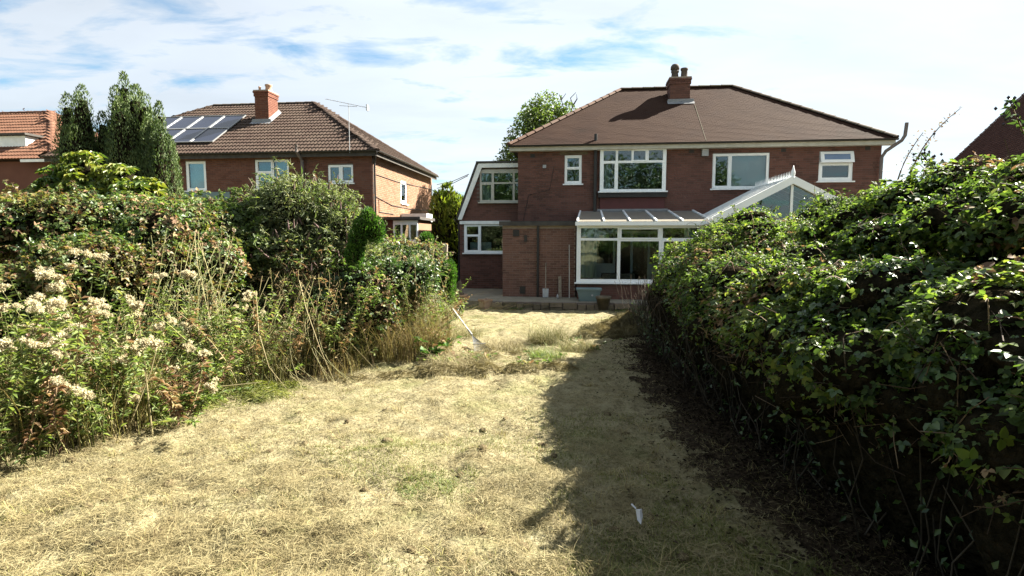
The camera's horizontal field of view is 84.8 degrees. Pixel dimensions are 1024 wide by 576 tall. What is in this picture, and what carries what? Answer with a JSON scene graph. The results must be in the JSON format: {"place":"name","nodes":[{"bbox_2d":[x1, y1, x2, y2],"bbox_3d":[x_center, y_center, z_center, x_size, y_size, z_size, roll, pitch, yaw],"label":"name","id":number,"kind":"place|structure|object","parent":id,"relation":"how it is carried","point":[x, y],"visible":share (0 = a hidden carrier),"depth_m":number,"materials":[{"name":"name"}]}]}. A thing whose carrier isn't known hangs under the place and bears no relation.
{"place":"outdoors","nodes":[
{"label":"outdoors","id":0,"kind":"place"},
{"bbox_2d":[0,281,961,575],"bbox_3d":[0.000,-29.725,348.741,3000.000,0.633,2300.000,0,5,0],"label":"lawn","id":1,"kind":"structure","parent":0,"point":[630,406],"depth_m":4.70,"materials":[{"name":"beige plant"}]},
{"bbox_2d":[0,323,41,376],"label":"hemp agrimony","id":2,"kind":"object","parent":1,"relation":"on","point":[34,331],"visible":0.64,"depth_m":5.26,"materials":[{"name":"green plant"}]},
{"bbox_2d":[0,419,86,470],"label":"grass tuft","id":3,"kind":"object","parent":1,"relation":"on","point":[13,445],"visible":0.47,"depth_m":4.69,"materials":[{"name":"green plant"}]},
{"bbox_2d":[0,330,96,473],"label":"hemp agrimony","id":4,"kind":"object","parent":1,"relation":"on","point":[7,447],"visible":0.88,"depth_m":4.51,"materials":[{"name":"green plant"}]},
{"bbox_2d":[0,109,98,271],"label":"orange roofed house","id":5,"kind":"structure","parent":1,"relation":"on","point":[26,138],"depth_m":24.34,"materials":[{"name":"orange tile"}]},
{"bbox_2d":[0,357,98,444],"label":"weed clump","id":6,"kind":"object","parent":1,"relation":"on","point":[24,399],"visible":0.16,"depth_m":4.93,"materials":[{"name":"green plant"}]},
{"bbox_2d":[0,280,142,412],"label":"weed clump","id":7,"kind":"object","parent":1,"relation":"on","point":[9,338],"visible":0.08,"depth_m":6.17,"materials":[{"name":"green plant"}]},
{"bbox_2d":[0,248,152,422],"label":"hemp agrimony","id":8,"kind":"object","parent":1,"relation":"on","point":[60,288],"visible":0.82,"depth_m":5.09,"materials":[{"name":"green plant"}]},
{"bbox_2d":[49,83,107,318],"bbox_3d":[-9.837,-1.889,12.963,1.707,5.577,1.826,0,5,0],"label":"conifer tree","id":9,"kind":"object","parent":1,"relation":"on","point":[77,132],"visible":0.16,"depth_m":12.61,"materials":[{"name":"green plant"}]},
{"bbox_2d":[1,396,165,459],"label":"grass tuft","id":10,"kind":"object","parent":1,"relation":"on","point":[83,443],"visible":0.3,"depth_m":4.94,"materials":[{"name":"plant"}]},
{"bbox_2d":[0,251,168,433],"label":"hemp agrimony","id":11,"kind":"object","parent":1,"relation":"on","point":[48,274],"visible":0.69,"depth_m":5.19,"materials":[{"name":"green plant"}]},
{"bbox_2d":[22,150,168,340],"bbox_3d":[-7.781,-0.744,10.361,3.156,3.606,1.063,1,5,10],"label":"fatsia shrub","id":12,"kind":"object","parent":1,"relation":"on","point":[88,175],"visible":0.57,"depth_m":10.08,"materials":[{"name":"green plant"}]},
{"bbox_2d":[0,269,196,456],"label":"hemp agrimony","id":13,"kind":"object","parent":1,"relation":"on","point":[76,391],"visible":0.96,"depth_m":4.73,"materials":[{"name":"green plant"}]},
{"bbox_2d":[5,290,203,389],"bbox_3d":[-4.673,0.716,6.234,2.063,1.272,2.066,2,5,18],"label":"weed clump","id":14,"kind":"object","parent":1,"relation":"on","point":[167,350],"visible":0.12,"depth_m":6.51,"materials":[{"name":"green plant"}]},
{"bbox_2d":[22,311,195,428],"bbox_3d":[-3.934,0.801,5.562,1.761,1.192,1.443,3,6,30],"label":"hemp agrimony","id":15,"kind":"object","parent":1,"relation":"on","point":[190,348],"visible":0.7,"depth_m":5.29,"materials":[{"name":"green plant"}]},
{"bbox_2d":[101,70,143,163],"bbox_3d":[-8.952,-2.077,13.207,1.397,5.922,1.526,4,6,35],"label":"conifer tree","id":16,"kind":"object","parent":1,"relation":"on","point":[122,90],"visible":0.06,"depth_m":12.79,"materials":[{"name":"green plant"}]},
{"bbox_2d":[0,325,245,453],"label":"grass tuft","id":17,"kind":"object","parent":1,"relation":"on","point":[97,433],"visible":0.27,"depth_m":5.03,"materials":[{"name":"plant"}]},
{"bbox_2d":[105,84,153,172],"bbox_3d":[-8.470,-1.843,12.875,1.826,5.532,1.755,-2,6,-23],"label":"conifer tree","id":18,"kind":"object","parent":1,"relation":"on","point":[123,141],"visible":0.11,"depth_m":12.27,"materials":[{"name":"green plant"}]},
{"bbox_2d":[52,349,218,432],"bbox_3d":[-3.414,1.047,5.473,1.306,0.718,1.227,0,5,0],"label":"hemp agrimony","id":19,"kind":"object","parent":1,"relation":"on","point":[176,409],"visible":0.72,"depth_m":5.42,"materials":[{"name":"green plant"}]},
{"bbox_2d":[125,350,156,433],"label":"dry stalk","id":20,"kind":"object","parent":1,"relation":"on","point":[141,395],"visible":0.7,"depth_m":5.17,"materials":[{"name":"beige plant"}]},
{"bbox_2d":[0,179,284,384],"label":"bramble thicket","id":21,"kind":"object","parent":1,"relation":"on","point":[44,228],"visible":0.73,"depth_m":7.54,"materials":[{"name":"plant"}]},
{"bbox_2d":[138,319,152,433],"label":"dry stalk","id":22,"kind":"object","parent":1,"relation":"on","point":[147,388],"visible":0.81,"depth_m":5.16,"materials":[{"name":"beige plant"}]},
{"bbox_2d":[127,105,185,292],"bbox_3d":[-8.057,-1.581,12.643,1.519,4.977,1.393,0,5,0],"label":"conifer tree","id":23,"kind":"object","parent":1,"relation":"on","point":[139,162],"visible":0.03,"depth_m":12.21,"materials":[{"name":"green plant"}]},
{"bbox_2d":[142,100,184,290],"bbox_3d":[-7.611,-1.562,12.274,1.052,5.019,1.070,0,5,0],"label":"conifer tree","id":24,"kind":"object","parent":1,"relation":"on","point":[161,163],"visible":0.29,"depth_m":12.02,"materials":[{"name":"green plant"}]},
{"bbox_2d":[102,230,243,377],"bbox_3d":[-4.559,0.287,7.411,2.063,2.085,1.411,0,5,0],"label":"green vine","id":25,"kind":"object","parent":1,"relation":"on","point":[190,286],"visible":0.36,"depth_m":7.36,"materials":[{"name":"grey plant"}]},
{"bbox_2d":[125,340,254,405],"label":"weed clump","id":26,"kind":"object","parent":1,"relation":"on","point":[213,373],"visible":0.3,"depth_m":6.19,"materials":[{"name":"green plant"}]},
{"bbox_2d":[138,281,269,378],"bbox_3d":[-3.967,0.534,7.524,1.652,1.472,1.706,0,5,0],"label":"hemp agrimony","id":27,"kind":"object","parent":1,"relation":"on","point":[247,293],"visible":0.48,"depth_m":7.12,"materials":[{"name":"green plant"}]},
{"bbox_2d":[111,378,312,424],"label":"grass tuft","id":28,"kind":"object","parent":1,"relation":"on","point":[264,391],"visible":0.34,"depth_m":6.59,"materials":[{"name":"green plant"}]},
{"bbox_2d":[168,355,257,393],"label":"grass tuft","id":29,"kind":"object","parent":1,"relation":"on","point":[230,381],"visible":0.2,"depth_m":6.71,"materials":[{"name":"green plant"}]},
{"bbox_2d":[122,314,324,379],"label":"grass tuft","id":30,"kind":"object","parent":1,"relation":"on","point":[301,360],"visible":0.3,"depth_m":7.78,"materials":[{"name":"plant"}]},
{"bbox_2d":[183,187,282,323],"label":"bramble bush","id":31,"kind":"object","parent":1,"relation":"on","point":[251,245],"visible":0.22,"depth_m":8.93,"materials":[{"name":"green plant"}]},
{"bbox_2d":[139,285,330,385],"bbox_3d":[-3.311,0.642,7.025,2.206,1.316,1.937,-4,6,-36],"label":"weed clump","id":32,"kind":"object","parent":1,"relation":"on","point":[224,355],"visible":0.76,"depth_m":6.96,"materials":[{"name":"green plant"}]},
{"bbox_2d":[38,84,438,239],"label":"tiled house","id":33,"kind":"structure","parent":1,"relation":"on","point":[386,180],"depth_m":22.72,"materials":[{"name":"red brick"}]},
{"bbox_2d":[164,116,201,128],"bbox_3d":[-14.497,-7.304,24.766,1.025,0.819,1.251,1,5,7],"label":"solar panel","id":34,"kind":"object","parent":33,"relation":"attached to","point":[183,122],"visible":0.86,"depth_m":24.78,"materials":[{"name":"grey glass"}]},
{"bbox_2d":[172,128,206,142],"bbox_3d":[-13.616,-6.395,23.492,1.025,0.819,1.251,1,5,7],"label":"solar panel","id":35,"kind":"object","parent":33,"relation":"attached to","point":[186,135],"visible":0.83,"depth_m":23.54,"materials":[{"name":"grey glass"}]},
{"bbox_2d":[184,161,206,191],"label":"window","id":36,"kind":"structure","parent":33,"relation":"in","point":[197,170],"depth_m":22.71,"materials":[{"name":"white plastic"}]},
{"bbox_2d":[187,115,223,127],"bbox_3d":[-13.474,-7.293,24.648,1.025,0.819,1.251,1,5,7],"label":"solar panel","id":37,"kind":"object","parent":33,"relation":"attached to","point":[204,121],"visible":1,"depth_m":24.68,"materials":[{"name":"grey glass"}]},
{"bbox_2d":[189,127,229,142],"bbox_3d":[-12.593,-6.384,23.375,1.025,0.819,1.251,1,5,7],"label":"solar panel","id":38,"kind":"object","parent":33,"relation":"attached to","point":[209,135],"visible":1,"depth_m":23.35,"materials":[{"name":"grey glass"}]},
{"bbox_2d":[208,115,245,127],"bbox_3d":[-12.451,-7.282,24.530,1.025,0.819,1.251,1,5,7],"label":"solar panel","id":39,"kind":"object","parent":33,"relation":"attached to","point":[225,121],"visible":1,"depth_m":24.54,"materials":[{"name":"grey glass"}]},
{"bbox_2d":[255,160,288,189],"bbox_3d":[-9.475,-4.484,22.246,1.540,1.175,0.320,1,5,7],"label":"window","id":40,"kind":"structure","parent":33,"relation":"in","point":[281,165],"depth_m":22.22,"materials":[{"name":"white plastic"}]},
{"bbox_2d":[327,165,354,183],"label":"window","id":41,"kind":"structure","parent":33,"relation":"in","point":[341,170],"depth_m":21.86,"materials":[{"name":"white plastic"}]},
{"bbox_2d":[383,213,434,243],"bbox_3d":[-4.307,-1.702,24.538,1.576,3.150,3.400,1,5,7],"label":"side porch","id":42,"kind":"object","parent":33,"relation":"attached to","point":[422,222],"visible":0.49,"depth_m":23.02,"materials":[{"name":"white brick"}]},
{"bbox_2d":[393,220,417,242],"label":"window","id":43,"kind":"structure","parent":42,"relation":"in","point":[395,222],"depth_m":22.95,"materials":[{"name":"white plastic"}]},
{"bbox_2d":[189,318,320,386],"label":"grass tuft","id":44,"kind":"object","parent":1,"relation":"on","point":[275,366],"visible":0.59,"depth_m":7.29,"materials":[{"name":"plant"}]},
{"bbox_2d":[237,277,356,389],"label":"arching weed","id":45,"kind":"object","parent":1,"relation":"on","point":[290,333],"visible":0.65,"depth_m":7.58,"materials":[{"name":"beige plant"}]},
{"bbox_2d":[240,275,376,376],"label":"weed clump","id":46,"kind":"object","parent":1,"relation":"on","point":[298,342],"visible":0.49,"depth_m":7.92,"materials":[{"name":"green plant"}]},
{"bbox_2d":[245,267,377,382],"bbox_3d":[-2.914,0.521,8.095,1.959,1.593,1.765,2,6,24],"label":"dry vine","id":47,"kind":"object","parent":1,"relation":"on","point":[297,290],"visible":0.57,"depth_m":8.09,"materials":[{"name":"beige plant"}]},
{"bbox_2d":[230,158,398,327],"bbox_3d":[-3.472,-0.585,9.634,3.269,3.271,2.616,0,5,0],"label":"buddleia bush","id":48,"kind":"object","parent":1,"relation":"on","point":[311,232],"visible":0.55,"depth_m":9.12,"materials":[{"name":"green plant"}]},
{"bbox_2d":[197,312,454,368],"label":"grass tuft","id":49,"kind":"object","parent":1,"relation":"on","point":[367,356],"visible":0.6,"depth_m":8.15,"materials":[{"name":"beige plant"}]},
{"bbox_2d":[256,267,414,368],"bbox_3d":[-2.457,0.443,8.402,1.955,1.489,1.956,0,5,0],"label":"weed clump","id":50,"kind":"object","parent":1,"relation":"on","point":[351,329],"visible":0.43,"depth_m":8.03,"materials":[{"name":"green plant"}]},
{"bbox_2d":[300,343,370,382],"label":"grass tuft","id":51,"kind":"object","parent":1,"relation":"on","point":[337,368],"visible":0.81,"depth_m":7.83,"materials":[{"name":"plant"}]},
{"bbox_2d":[303,248,386,358],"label":"weed clump","id":52,"kind":"object","parent":1,"relation":"on","point":[356,288],"visible":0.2,"depth_m":8.17,"materials":[{"name":"green plant"}]},
{"bbox_2d":[344,206,386,271],"bbox_3d":[-2.283,-0.034,8.753,0.678,2.486,0.398,0,5,0],"label":"clipped conifer","id":53,"kind":"object","parent":1,"relation":"on","point":[369,224],"visible":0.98,"depth_m":8.60,"materials":[{"name":"green plant"}]},
{"bbox_2d":[291,244,445,364],"bbox_3d":[-2.535,0.329,9.155,2.914,2.088,2.482,0,5,0],"label":"bramble bush","id":54,"kind":"object","parent":1,"relation":"on","point":[379,311],"visible":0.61,"depth_m":8.54,"materials":[{"name":"green plant"}]},
{"bbox_2d":[340,248,453,360],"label":"dry vine","id":55,"kind":"object","parent":1,"relation":"on","point":[432,299],"visible":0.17,"depth_m":8.89,"materials":[{"name":"beige plant"}]},
{"bbox_2d":[346,309,450,363],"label":"grass tuft","id":56,"kind":"object","parent":1,"relation":"on","point":[391,345],"visible":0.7,"depth_m":8.45,"materials":[{"name":"beige plant"}]},
{"bbox_2d":[327,263,471,348],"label":"weed clump","id":57,"kind":"object","parent":1,"relation":"on","point":[418,299],"visible":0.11,"depth_m":8.84,"materials":[{"name":"green plant"}]},
{"bbox_2d":[369,236,453,278],"bbox_3d":[-2.331,0.025,10.873,2.430,2.210,2.320,-4,7,-37],"label":"ivy mound","id":58,"kind":"object","parent":1,"relation":"on","point":[404,245],"visible":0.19,"depth_m":10.88,"materials":[{"name":"green plant"}]},
{"bbox_2d":[371,270,456,339],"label":"weed clump","id":59,"kind":"object","parent":1,"relation":"on","point":[412,304],"visible":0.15,"depth_m":9.05,"materials":[{"name":"green plant"}]},
{"bbox_2d":[376,254,465,354],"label":"green vine","id":60,"kind":"object","parent":1,"relation":"on","point":[427,304],"visible":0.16,"depth_m":9.02,"materials":[{"name":"green plant"}]},
{"bbox_2d":[0,308,850,575],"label":"soil clods","id":61,"kind":"object","parent":1,"relation":"on","point":[679,555],"visible":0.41,"depth_m":3.59,"materials":[{"name":"brown soil"}]},
{"bbox_2d":[394,469,459,501],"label":"grass tuft","id":62,"kind":"object","parent":1,"relation":"on","point":[436,483],"visible":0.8,"depth_m":4.11,"materials":[{"name":"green plant"}]},
{"bbox_2d":[419,231,434,291],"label":"clipped conifer","id":63,"kind":"object","parent":1,"relation":"on","point":[425,235],"visible":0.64,"depth_m":11.77,"materials":[{"name":"green plant"}]},
{"bbox_2d":[411,327,463,359],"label":"bindweed","id":64,"kind":"object","parent":1,"relation":"on","point":[434,350],"visible":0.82,"depth_m":8.55,"materials":[{"name":"green plant"}]},
{"bbox_2d":[428,180,463,280],"bbox_3d":[-3.182,-2.855,28.025,3.115,5.034,3.182,0,5,0],"label":"golden conifer","id":65,"kind":"object","parent":1,"relation":"on","point":[444,206],"visible":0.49,"depth_m":27.14,"materials":[{"name":"green plant"}]},
{"bbox_2d":[437,258,457,337],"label":"clipped conifer","id":66,"kind":"object","parent":1,"relation":"on","point":[452,276],"visible":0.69,"depth_m":10.84,"materials":[{"name":"green plant"}]},
{"bbox_2d":[424,277,470,324],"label":"weed clump","id":67,"kind":"object","parent":1,"relation":"on","point":[457,302],"visible":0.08,"depth_m":10.19,"materials":[{"name":"green plant"}]},
{"bbox_2d":[431,289,468,319],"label":"flowering plant","id":68,"kind":"object","parent":1,"relation":"on","point":[459,311],"visible":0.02,"depth_m":14.41,"materials":[{"name":"plant"}]},
{"bbox_2d":[322,346,579,383],"bbox_3d":[-0.943,1.142,8.199,3.511,0.400,2.108,-2,5,-19],"label":"hay heap","id":69,"kind":"object","parent":1,"relation":"on","point":[479,368],"visible":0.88,"depth_m":7.81,"materials":[{"name":"beige plant"}]},
{"bbox_2d":[353,301,548,357],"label":"grass tuft","id":70,"kind":"object","parent":1,"relation":"on","point":[437,340],"visible":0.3,"depth_m":8.96,"materials":[{"name":"beige plant"}]},
{"bbox_2d":[409,345,526,372],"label":"grass tuft","id":71,"kind":"object","parent":1,"relation":"on","point":[459,358],"visible":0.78,"depth_m":8.28,"materials":[{"name":"beige plant"}]},
{"bbox_2d":[452,309,488,350],"bbox_3d":[-0.751,0.727,10.299,0.358,0.617,1.645,-2,6,-20],"label":"leaf rake","id":72,"kind":"object","parent":1,"relation":"on","point":[475,341],"visible":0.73,"depth_m":9.88,"materials":[{"name":"metal"}]},
{"bbox_2d":[454,324,487,338],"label":"grass tuft","id":73,"kind":"object","parent":1,"relation":"on","point":[474,334],"visible":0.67,"depth_m":11.48,"materials":[{"name":"beige plant"}]},
{"bbox_2d":[461,346,496,360],"bbox_3d":[-0.639,1.071,8.744,1.143,0.322,0.517,4,7,37],"label":"leafy sprout","id":74,"kind":"object","parent":1,"relation":"on","point":[478,355],"visible":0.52,"depth_m":8.61,"materials":[{"name":"green plant"}]},
{"bbox_2d":[462,331,554,350],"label":"grass tuft","id":75,"kind":"object","parent":1,"relation":"on","point":[510,343],"visible":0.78,"depth_m":10.02,"materials":[{"name":"beige plant"}]},
{"bbox_2d":[494,89,577,160],"bbox_3d":[1.621,-5.880,31.671,5.649,10.396,4.173,0,5,0],"label":"leafy tree","id":76,"kind":"object","parent":1,"relation":"on","point":[530,121],"visible":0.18,"depth_m":30.79,"materials":[{"name":"green plant"}]},
{"bbox_2d":[497,341,581,361],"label":"grass tuft","id":77,"kind":"object","parent":1,"relation":"on","point":[545,353],"visible":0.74,"depth_m":8.80,"materials":[{"name":"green plant"}]},
{"bbox_2d":[513,348,567,363],"bbox_3d":[0.394,1.117,8.281,0.771,0.430,0.844,-1,5,-8],"label":"leafy sprout","id":78,"kind":"object","parent":1,"relation":"on","point":[543,360],"visible":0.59,"depth_m":8.09,"materials":[{"name":"green plant"}]},
{"bbox_2d":[481,315,601,346],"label":"grass tuft","id":79,"kind":"object","parent":1,"relation":"on","point":[543,338],"visible":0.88,"depth_m":10.66,"materials":[{"name":"beige plant"}]},
{"bbox_2d":[491,301,647,311],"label":"patio wall","id":80,"kind":"structure","parent":1,"relation":"on","point":[563,306],"depth_m":16.89,"materials":[{"name":"stone"}]},
{"bbox_2d":[543,333,630,352],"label":"grass tuft","id":81,"kind":"object","parent":1,"relation":"on","point":[577,346],"visible":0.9,"depth_m":9.66,"materials":[{"name":"beige plant"}]},
{"bbox_2d":[596,295,610,310],"bbox_3d":[2.730,0.485,16.764,0.462,0.480,0.462,1,5,7],"label":"plant pot","id":82,"kind":"object","parent":1,"relation":"on","point":[603,301],"visible":0.93,"depth_m":16.62,"materials":[{"name":"ceramic"}]},
{"bbox_2d":[571,310,650,338],"bbox_3d":[2.460,0.806,12.052,3.070,0.614,1.537,-4,6,-37],"label":"hay heap","id":83,"kind":"object","parent":1,"relation":"on","point":[618,326],"visible":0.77,"depth_m":11.59,"materials":[{"name":"beige plant"}]},
{"bbox_2d":[615,139,1023,575],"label":"bramble hedge","id":84,"kind":"object","parent":1,"relation":"on","point":[866,353],"visible":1,"depth_m":3.24,"materials":[{"name":"plant"}]},
{"bbox_2d":[912,132,949,173],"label":"elder branch","id":85,"kind":"object","parent":84,"relation":"on","point":[924,153],"visible":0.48,"depth_m":5.09,"materials":[{"name":"plant"}]},
{"bbox_2d":[911,107,962,171],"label":"dry stalk","id":86,"kind":"object","parent":84,"relation":"on","point":[940,126],"visible":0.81,"depth_m":5.42,"materials":[{"name":"plant"}]},
{"bbox_2d":[994,96,1023,134],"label":"elder branch","id":87,"kind":"object","parent":84,"relation":"attached to","point":[1017,115],"visible":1,"depth_m":4.26,"materials":[{"name":"plant"}]},
{"bbox_2d":[948,93,1023,262],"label":"gable house","id":88,"kind":"structure","parent":1,"relation":"on","point":[990,139],"depth_m":20.21,"materials":[{"name":"red brick"}]},
{"bbox_2d":[0,0,1023,195],"label":"sky","id":89,"kind":"structure","parent":0,"point":[442,83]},
{"bbox_2d":[456,288,646,308],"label":"patio","id":90,"kind":"structure","parent":0,"point":[493,294],"depth_m":18.05,"materials":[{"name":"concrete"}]},
{"bbox_2d":[499,221,576,296],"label":"brick outhouse","id":91,"kind":"structure","parent":90,"relation":"on","point":[531,249],"depth_m":18.46,"materials":[{"name":"brick"}]},
{"bbox_2d":[576,287,601,300],"bbox_3d":[2.386,0.200,17.419,0.780,0.390,0.530,1,5,7],"label":"storage tub","id":92,"kind":"object","parent":90,"relation":"on","point":[588,293],"visible":0.97,"depth_m":17.22,"materials":[{"name":"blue plastic"}]},
{"bbox_2d":[574,210,713,299],"bbox_3d":[4.204,-1.189,18.698,4.190,2.925,2.727,1,5,7],"label":"lean to conservatory","id":93,"kind":"object","parent":90,"relation":"on","point":[588,223],"visible":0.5,"depth_m":17.77,"materials":[{"name":"white plastic"}]},
{"bbox_2d":[574,225,703,283],"bbox_3d":[3.981,-1.041,17.617,4.000,1.835,0.270,1,5,7],"label":"window","id":94,"kind":"structure","parent":93,"relation":"in","point":[586,235],"depth_m":17.71,"materials":[{"name":"white plastic"}]},
{"bbox_2d":[506,64,908,290],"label":"brick house","id":95,"kind":"structure","parent":90,"relation":"on","point":[678,143],"depth_m":19.97,"materials":[{"name":"brick"}]},
{"bbox_2d":[454,161,517,288],"bbox_3d":[-0.595,-2.652,24.375,2.595,4.810,6.340,1,5,7],"label":"side extension","id":96,"kind":"object","parent":95,"relation":"attached to","point":[489,202],"visible":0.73,"depth_m":21.47,"materials":[{"name":"red brick"}]},
{"bbox_2d":[462,224,502,253],"bbox_3d":[-0.947,-1.874,21.535,1.870,1.125,0.480,1,5,7],"label":"window","id":97,"kind":"structure","parent":96,"relation":"in","point":[479,247],"depth_m":21.46,"materials":[{"name":"white plastic"}]},
{"bbox_2d":[478,169,517,202],"bbox_3d":[-0.458,-3.845,21.235,1.630,1.265,0.354,1,5,7],"label":"window","id":98,"kind":"structure","parent":96,"relation":"in","point":[486,186],"depth_m":21.20,"materials":[{"name":"beige paint"}]},
{"bbox_2d":[563,155,582,184],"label":"window","id":99,"kind":"structure","parent":95,"relation":"in","point":[579,168],"depth_m":20.05,"materials":[{"name":"white plastic"}]},
{"bbox_2d":[593,231,666,278],"bbox_3d":[4.220,-1.038,20.157,2.550,2.020,0.070,1,5,7],"label":"window","id":100,"kind":"structure","parent":95,"relation":"in","point":[600,267],"depth_m":20.11,"materials":[{"name":"white plastic"}]},
{"bbox_2d":[598,149,667,192],"bbox_3d":[4.251,-4.187,19.751,2.400,1.635,0.380,1,5,7],"label":"window","id":101,"kind":"structure","parent":95,"relation":"in","point":[604,168],"depth_m":19.72,"materials":[{"name":"white plastic"}]},
{"bbox_2d":[710,153,769,189],"bbox_3d":[7.921,-4.038,19.495,2.010,1.245,0.350,1,5,7],"label":"window","id":102,"kind":"structure","parent":95,"relation":"in","point":[743,169],"depth_m":19.55,"materials":[{"name":"white plastic"}]},
{"bbox_2d":[816,151,854,182],"bbox_3d":[10.988,-4.114,19.007,1.220,1.045,0.234,1,5,7],"label":"window","id":103,"kind":"structure","parent":95,"relation":"in","point":[826,158],"depth_m":19.00,"materials":[{"name":"white plastic"}]},
{"bbox_2d":[703,165,835,227],"bbox_3d":[8.196,-1.638,17.750,4.550,3.990,3.590,1,5,7],"label":"gabled conservatory","id":104,"kind":"object","parent":90,"relation":"on","point":[791,191],"visible":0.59,"depth_m":16.57,"materials":[{"name":"white plastic"}]},
{"bbox_2d":[588,333,962,575],"bbox_3d":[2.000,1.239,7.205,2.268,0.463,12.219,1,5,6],"label":"leaf litter","id":105,"kind":"object","parent":0,"point":[870,545],"visible":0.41,"depth_m":4.05,"materials":[{"name":"brown plant"}]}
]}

